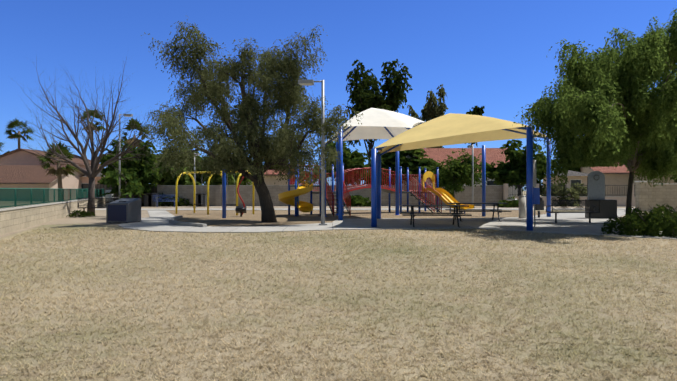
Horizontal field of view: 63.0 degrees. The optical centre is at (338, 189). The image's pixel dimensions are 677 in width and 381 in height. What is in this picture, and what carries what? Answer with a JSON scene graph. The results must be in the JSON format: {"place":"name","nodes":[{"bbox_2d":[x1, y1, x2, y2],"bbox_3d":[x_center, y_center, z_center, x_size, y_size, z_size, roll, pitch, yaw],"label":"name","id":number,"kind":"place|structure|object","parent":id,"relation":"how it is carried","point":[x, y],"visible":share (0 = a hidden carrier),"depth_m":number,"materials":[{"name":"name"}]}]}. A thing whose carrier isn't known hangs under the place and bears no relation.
{"place":"outdoors","nodes":[
{"label":"outdoors","id":0,"kind":"place"},
{"bbox_2d":[0,191,676,380],"bbox_3d":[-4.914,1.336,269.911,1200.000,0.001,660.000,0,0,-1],"label":"ground","id":1,"kind":"structure","parent":0,"point":[385,333],"depth_m":6.30,"materials":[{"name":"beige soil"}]},
{"bbox_2d":[5,118,35,147],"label":"palm","id":2,"kind":"object","parent":1,"relation":"on","point":[16,135],"visible":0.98,"depth_m":93.68,"materials":[{"name":"green plant"}]},
{"bbox_2d":[0,165,83,200],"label":"house wing","id":3,"kind":"structure","parent":1,"relation":"on","point":[23,176],"depth_m":64.83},
{"bbox_2d":[0,148,100,170],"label":"roof","id":4,"kind":"structure","parent":1,"relation":"on","point":[19,156],"depth_m":73.28,"materials":[{"name":"paint"}]},
{"bbox_2d":[37,141,77,201],"bbox_3d":[-30.255,-1.957,59.592,4.323,6.617,4.562,0,0,-1],"label":"palm","id":5,"kind":"object","parent":1,"relation":"on","point":[66,170],"visible":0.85,"depth_m":59.12,"materials":[{"name":"green plant"}]},
{"bbox_2d":[9,56,159,215],"bbox_3d":[-12.781,-2.938,27.800,9.480,8.759,5.844,0,0,40],"label":"bare tree","id":6,"kind":"object","parent":1,"relation":"on","point":[92,172],"visible":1,"depth_m":27.87,"materials":[{"name":"brown plant"}]},
{"bbox_2d":[80,170,104,188],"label":"neighbour house","id":7,"kind":"structure","parent":1,"relation":"on","point":[84,181],"depth_m":69.40,"materials":[{"name":"beige paint"}]},
{"bbox_2d":[79,109,105,144],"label":"palm","id":8,"kind":"object","parent":1,"relation":"on","point":[96,124],"visible":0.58,"depth_m":83.65,"materials":[{"name":"green plant"}]},
{"bbox_2d":[87,138,123,188],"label":"tree","id":9,"kind":"object","parent":1,"relation":"on","point":[104,159],"depth_m":57.97,"materials":[{"name":"green plant"}]},
{"bbox_2d":[88,184,159,203],"bbox_3d":[-17.221,0.436,44.321,5.963,1.800,0.116,0,0,5],"label":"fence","id":10,"kind":"object","parent":1,"relation":"on","point":[104,187],"visible":0.12,"depth_m":44.34,"materials":[{"name":"brown metal"}]},
{"bbox_2d":[121,117,149,146],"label":"palm","id":11,"kind":"object","parent":1,"relation":"on","point":[128,128],"visible":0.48,"depth_m":79.07,"materials":[{"name":"green plant"}]},
{"bbox_2d":[142,192,192,206],"bbox_3d":[-13.545,0.843,43.746,4.187,1.279,1.738,0,0,-1],"label":"bush","id":12,"kind":"object","parent":1,"relation":"on","point":[161,202],"visible":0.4,"depth_m":43.43,"materials":[{"name":"green plant"}]},
{"bbox_2d":[139,21,362,221],"bbox_3d":[-4.041,-2.588,23.040,7.921,8.118,9.589,0,0,-17],"label":"tree","id":13,"kind":"object","parent":1,"relation":"on","point":[291,68],"depth_m":21.26,"materials":[{"name":"green plant"}]},
{"bbox_2d":[247,169,292,184],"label":"house","id":14,"kind":"structure","parent":1,"relation":"on","point":[269,178],"depth_m":56.03,"materials":[{"name":"beige paint"}]},
{"bbox_2d":[262,159,327,180],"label":"roof","id":15,"kind":"structure","parent":1,"relation":"on","point":[295,163],"depth_m":60.26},
{"bbox_2d":[157,185,508,205],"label":"back wall","id":16,"kind":"structure","parent":1,"relation":"on","point":[494,193],"depth_m":44.08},
{"bbox_2d":[315,141,414,184],"bbox_3d":[2.306,-1.808,49.851,9.457,6.451,8.462,0,0,-1],"label":"tree","id":17,"kind":"object","parent":1,"relation":"on","point":[354,159],"depth_m":48.48,"materials":[{"name":"green plant"}]},
{"bbox_2d":[363,147,433,181],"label":"tree leaves","id":18,"kind":"object","parent":1,"relation":"on","point":[388,158],"depth_m":50.32,"materials":[{"name":"green plant"}]},
{"bbox_2d":[378,148,521,195],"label":"house","id":19,"kind":"structure","parent":1,"relation":"on","point":[495,155],"depth_m":59.16,"materials":[{"name":"paint"}]},
{"bbox_2d":[479,139,558,195],"bbox_3d":[15.279,-1.388,46.376,7.098,5.611,4.852,0,0,-1],"label":"tree behind fence","id":20,"kind":"object","parent":1,"relation":"on","point":[514,171],"depth_m":45.77,"materials":[{"name":"green plant"}]},
{"bbox_2d":[543,181,586,206],"bbox_3d":[18.271,0.402,44.204,3.546,2.196,2.963,0,0,31],"label":"bush","id":21,"kind":"object","parent":1,"relation":"on","point":[575,195],"visible":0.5,"depth_m":43.58,"materials":[{"name":"green plant"}]},
{"bbox_2d":[568,166,580,171],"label":"tree","id":22,"kind":"object","parent":1,"relation":"on","point":[577,169],"visible":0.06,"depth_m":59.62,"materials":[{"name":"green plant"}]},
{"bbox_2d":[512,8,676,213],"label":"tree","id":23,"kind":"object","parent":1,"relation":"on","point":[611,140],"depth_m":16.41,"materials":[{"name":"green plant"}]},
{"bbox_2d":[580,163,675,195],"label":"house","id":24,"kind":"structure","parent":1,"relation":"on","point":[618,175],"depth_m":53.57,"materials":[{"name":"beige paint"}]},
{"bbox_2d":[621,206,650,224],"bbox_3d":[10.152,0.939,18.537,1.552,0.824,1.338,0,0,-1],"label":"shrub","id":25,"kind":"object","parent":1,"relation":"on","point":[629,208],"visible":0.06,"depth_m":18.56,"materials":[{"name":"green plant"}]},
{"bbox_2d":[645,211,676,237],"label":"shrub","id":26,"kind":"object","parent":1,"relation":"on","point":[673,221],"visible":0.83,"depth_m":15.18,"materials":[{"name":"green plant"}]},
{"bbox_2d":[649,204,676,229],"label":"shrub","id":27,"kind":"object","parent":1,"relation":"on","point":[664,208],"visible":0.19,"depth_m":18.01,"materials":[{"name":"green plant"}]},
{"bbox_2d":[654,169,676,182],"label":"tree leaves","id":28,"kind":"object","parent":1,"relation":"on","point":[673,176],"depth_m":47.71,"materials":[{"name":"green plant"}]},
{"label":"tree wood","id":29,"kind":"object","parent":1,"relation":"on","visible":0},
{"bbox_2d":[99,140,161,198],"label":"tree leaves","id":30,"kind":"object","parent":29,"relation":"on","point":[132,182],"visible":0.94,"depth_m":41.35,"materials":[{"name":"green plant"}]},
{"bbox_3d":[-12.431,-0.988,46.451,5.464,4.840,4.714,0,0,-1],"label":"tree wood","id":31,"kind":"object","parent":1,"relation":"on","visible":0},
{"bbox_2d":[155,147,229,184],"bbox_3d":[-12.870,-1.519,45.955,6.865,4.093,5.352,0,0,19],"label":"tree","id":32,"kind":"object","parent":31,"relation":"on","point":[185,179],"visible":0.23,"depth_m":45.52,"materials":[{"name":"green plant"}]},
{"bbox_3d":[-15.350,-1.240,51.126,3.861,5.309,6.293,0,0,-1],"label":"tree wood","id":33,"kind":"object","parent":1,"relation":"on","visible":0},
{"bbox_2d":[150,147,179,184],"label":"tree leaves","id":34,"kind":"object","parent":33,"relation":"on","point":[161,181],"visible":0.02,"depth_m":50.41,"materials":[{"name":"green plant"}]},
{"bbox_2d":[0,206,676,239],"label":"paving","id":35,"kind":"structure","parent":0,"point":[168,219],"depth_m":22.49,"materials":[{"name":"concrete"}]},
{"bbox_2d":[0,197,104,234],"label":"wall","id":36,"kind":"structure","parent":35,"relation":"on","point":[12,219],"depth_m":20.35,"materials":[{"name":"beige concrete"}]},
{"bbox_2d":[0,188,103,207],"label":"fence","id":37,"kind":"object","parent":36,"relation":"on","point":[12,197],"visible":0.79,"depth_m":21.08,"materials":[{"name":"teal metal"}]},
{"bbox_2d":[66,210,94,216],"bbox_3d":[-12.316,1.144,26.375,1.047,0.439,1.063,0,0,33],"label":"bare shrub","id":38,"kind":"object","parent":35,"relation":"on","point":[79,213],"visible":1,"depth_m":26.28,"materials":[{"name":"green plant"}]},
{"bbox_2d":[77,198,118,209],"bbox_3d":[-11.665,0.867,26.856,1.840,0.938,0.567,0,0,-21],"label":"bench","id":39,"kind":"object","parent":35,"relation":"on","point":[102,204],"visible":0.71,"depth_m":26.66,"materials":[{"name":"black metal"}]},
{"bbox_2d":[105,190,112,197],"bbox_3d":[-17.903,0.686,43.127,0.500,1.300,0.300,0,0,-1],"label":"utility box","id":40,"kind":"object","parent":35,"relation":"on","point":[108,195],"visible":0.43,"depth_m":42.98,"materials":[{"name":"white paint"}]},
{"bbox_2d":[106,198,140,222],"bbox_3d":[-8.513,0.846,21.955,0.930,0.980,0.970,0,0,13],"label":"utility box","id":41,"kind":"object","parent":35,"relation":"on","point":[126,210],"visible":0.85,"depth_m":21.58,"materials":[{"name":"metal"}]},
{"bbox_2d":[119,114,132,196],"bbox_3d":[-15.344,-2.034,39.674,1.035,6.741,0.320,0,0,-1],"label":"light pole","id":42,"kind":"object","parent":35,"relation":"on","point":[128,115],"visible":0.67,"depth_m":39.61,"materials":[{"name":"white paint"}]},
{"bbox_2d":[152,195,178,206],"bbox_3d":[-13.056,0.867,41.721,1.840,0.937,0.567,0,0,-1],"label":"bench","id":43,"kind":"object","parent":35,"relation":"on","point":[163,199],"visible":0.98,"depth_m":41.48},
{"bbox_2d":[143,193,206,206],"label":"wheelie bins","id":44,"kind":"object","parent":35,"relation":"on","point":[200,198],"visible":0.79,"depth_m":42.43,"materials":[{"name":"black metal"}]},
{"bbox_2d":[194,153,199,207],"bbox_3d":[-10.629,-0.689,41.150,0.320,4.049,1.015,0,0,-1],"label":"light pole","id":45,"kind":"object","parent":35,"relation":"on","point":[194,166],"visible":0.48,"depth_m":40.72,"materials":[{"name":"white paint"}]},
{"bbox_2d":[175,171,253,216],"bbox_3d":[-6.151,0.176,29.373,5.788,2.320,2.471,0,0,40],"label":"swing set","id":46,"kind":"object","parent":35,"relation":"on","point":[241,210],"visible":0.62,"depth_m":29.44,"materials":[{"name":"yellow paint"}]},
{"bbox_2d":[298,79,326,224],"bbox_3d":[-0.933,-1.332,20.233,1.059,5.336,0.327,0,0,4],"label":"light pole","id":47,"kind":"object","parent":35,"relation":"on","point":[309,82],"visible":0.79,"depth_m":20.15,"materials":[{"name":"grey metal"}]},
{"bbox_2d":[222,145,485,217],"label":"blue posts","id":48,"kind":"object","parent":35,"relation":"on","point":[483,184],"visible":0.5,"depth_m":27.01,"materials":[{"name":"metal"}]},
{"bbox_2d":[344,195,370,206],"bbox_3d":[1.475,0.951,42.959,2.763,1.106,1.704,0,0,-1],"label":"bush","id":49,"kind":"object","parent":35,"relation":"on","point":[359,200],"visible":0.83,"depth_m":42.62,"materials":[{"name":"green plant"}]},
{"bbox_2d":[325,108,423,220],"bbox_3d":[1.633,-1.257,25.991,4.964,5.185,5.520,0,0,-1],"label":"shade canopy","id":50,"kind":"object","parent":35,"relation":"on","point":[380,123],"visible":0.71,"depth_m":25.60,"materials":[{"name":"fabric"}]},
{"bbox_2d":[278,157,473,215],"bbox_3d":[1.809,-0.173,29.627,10.949,3.063,4.038,0,0,-25],"label":"play structure","id":51,"kind":"object","parent":35,"relation":"on","point":[289,199],"visible":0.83,"depth_m":30.14,"materials":[{"name":"red paint"}]},
{"bbox_2d":[400,205,471,226],"bbox_3d":[3.433,0.956,19.837,2.350,0.780,1.760,0,0,3],"label":"picnic table","id":52,"kind":"object","parent":35,"relation":"on","point":[412,214],"visible":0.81,"depth_m":19.46,"materials":[{"name":"black metal"}]},
{"bbox_2d":[424,148,486,197],"bbox_3d":[8.708,-0.802,40.820,4.548,4.453,5.729,0,0,-1],"label":"tree","id":53,"kind":"object","parent":35,"relation":"on","point":[455,168],"depth_m":39.65,"materials":[{"name":"green plant"}]},
{"bbox_2d":[371,113,550,230],"bbox_3d":[4.869,-0.853,23.193,7.141,4.377,10.520,0,0,24],"label":"shade canopy","id":54,"kind":"object","parent":35,"relation":"on","point":[449,129],"visible":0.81,"depth_m":19.70,"materials":[{"name":"fabric"}]},
{"bbox_2d":[467,145,474,207],"bbox_3d":[9.506,-0.920,39.519,0.320,4.513,1.035,0,0,-1],"label":"light pole","id":55,"kind":"object","parent":35,"relation":"on","point":[470,146],"visible":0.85,"depth_m":39.09,"materials":[{"name":"white paint"}]},
{"bbox_2d":[445,203,511,221],"bbox_3d":[5.836,0.956,23.269,2.400,0.780,1.760,0,0,2],"label":"picnic table","id":56,"kind":"object","parent":35,"relation":"on","point":[493,210],"visible":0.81,"depth_m":22.90,"materials":[{"name":"black metal"}]},
{"bbox_2d":[498,196,518,207],"bbox_3d":[12.970,0.952,41.187,2.327,0.992,1.652,0,0,-1],"label":"bush","id":57,"kind":"object","parent":35,"relation":"on","point":[513,203],"visible":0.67,"depth_m":40.85,"materials":[{"name":"green plant"}]},
{"bbox_2d":[506,196,525,217],"bbox_3d":[8.017,0.811,25.013,0.950,1.050,0.380,0,0,-1],"label":"drinking fountain","id":58,"kind":"object","parent":35,"relation":"on","point":[522,206],"visible":0.94,"depth_m":24.89,"materials":[{"name":"silver metal"}]},
{"bbox_2d":[533,159,539,226],"bbox_3d":[6.802,0.154,19.044,0.236,2.364,0.583,0,0,44],"label":"sign post with dispenser","id":59,"kind":"object","parent":35,"relation":"on","point":[536,195],"visible":0.77,"depth_m":18.99,"materials":[{"name":"blue paint"}]},
{"bbox_2d":[503,183,634,205],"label":"block wall","id":60,"kind":"structure","parent":35,"relation":"on","point":[621,200],"depth_m":43.48,"materials":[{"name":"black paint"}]},
{"bbox_2d":[546,200,599,222],"bbox_3d":[9.142,0.867,21.541,1.940,0.937,0.567,0,0,-4],"label":"bench","id":61,"kind":"object","parent":35,"relation":"on","point":[571,204],"visible":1,"depth_m":21.31,"materials":[{"name":"black metal"}]},
{"bbox_2d":[585,171,616,218],"bbox_3d":[11.921,0.244,25.136,1.194,2.184,0.700,0,0,7],"label":"monument plaque","id":62,"kind":"object","parent":35,"relation":"on","point":[596,187],"visible":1,"depth_m":24.94,"materials":[{"name":"grey stone"}]},
{"bbox_2d":[601,210,659,235],"bbox_3d":[8.494,0.982,16.088,1.271,0.736,1.444,0,0,-41],"label":"shrub","id":63,"kind":"object","parent":35,"relation":"on","point":[623,221],"visible":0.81,"depth_m":15.92,"materials":[{"name":"green plant"}]},
{"bbox_2d":[624,207,674,236],"bbox_3d":[8.969,0.924,15.917,1.393,0.862,1.548,0,0,26],"label":"shrub","id":64,"kind":"object","parent":35,"relation":"on","point":[649,216],"visible":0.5,"depth_m":15.70,"materials":[{"name":"green plant"}]},
{"bbox_2d":[0,0,676,190],"label":"sky","id":65,"kind":"structure","parent":0,"point":[495,55],"materials":[{"name":"blue"}]},
{"bbox_2d":[344,59,412,184],"bbox_3d":[4.600,-6.921,65.338,7.369,16.683,9.651,0,0,-46],"label":"tall tree","id":66,"kind":"object","parent":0,"point":[370,98],"depth_m":64.59,"materials":[{"name":"green plant"}]},
{"bbox_2d":[391,155,430,184],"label":"tree","id":67,"kind":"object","parent":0,"point":[407,156],"depth_m":51.08,"materials":[{"name":"green plant"}]},
{"bbox_2d":[407,84,448,147],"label":"tall olive tree","id":68,"kind":"object","parent":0,"point":[436,110],"depth_m":65.06,"materials":[{"name":"green plant"}]},
{"bbox_2d":[465,106,484,145],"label":"small tree","id":69,"kind":"object","parent":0,"point":[478,111],"depth_m":69.89,"materials":[{"name":"green plant"}]},
{"bbox_2d":[543,170,587,194],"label":"house","id":70,"kind":"structure","parent":0,"point":[574,177],"depth_m":50.38,"materials":[{"name":"beige paint"}]},
{"bbox_2d":[634,181,676,210],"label":"wall","id":71,"kind":"structure","parent":0,"point":[646,196],"depth_m":33.15,"materials":[{"name":"beige concrete"}]},
{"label":"tree wood","id":72,"kind":"object","parent":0,"visible":0},
{"bbox_2d":[202,160,252,184],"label":"tree","id":73,"kind":"object","parent":72,"relation":"attached to","point":[233,180],"visible":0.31,"depth_m":47.71,"materials":[{"name":"green plant"}]}
]}

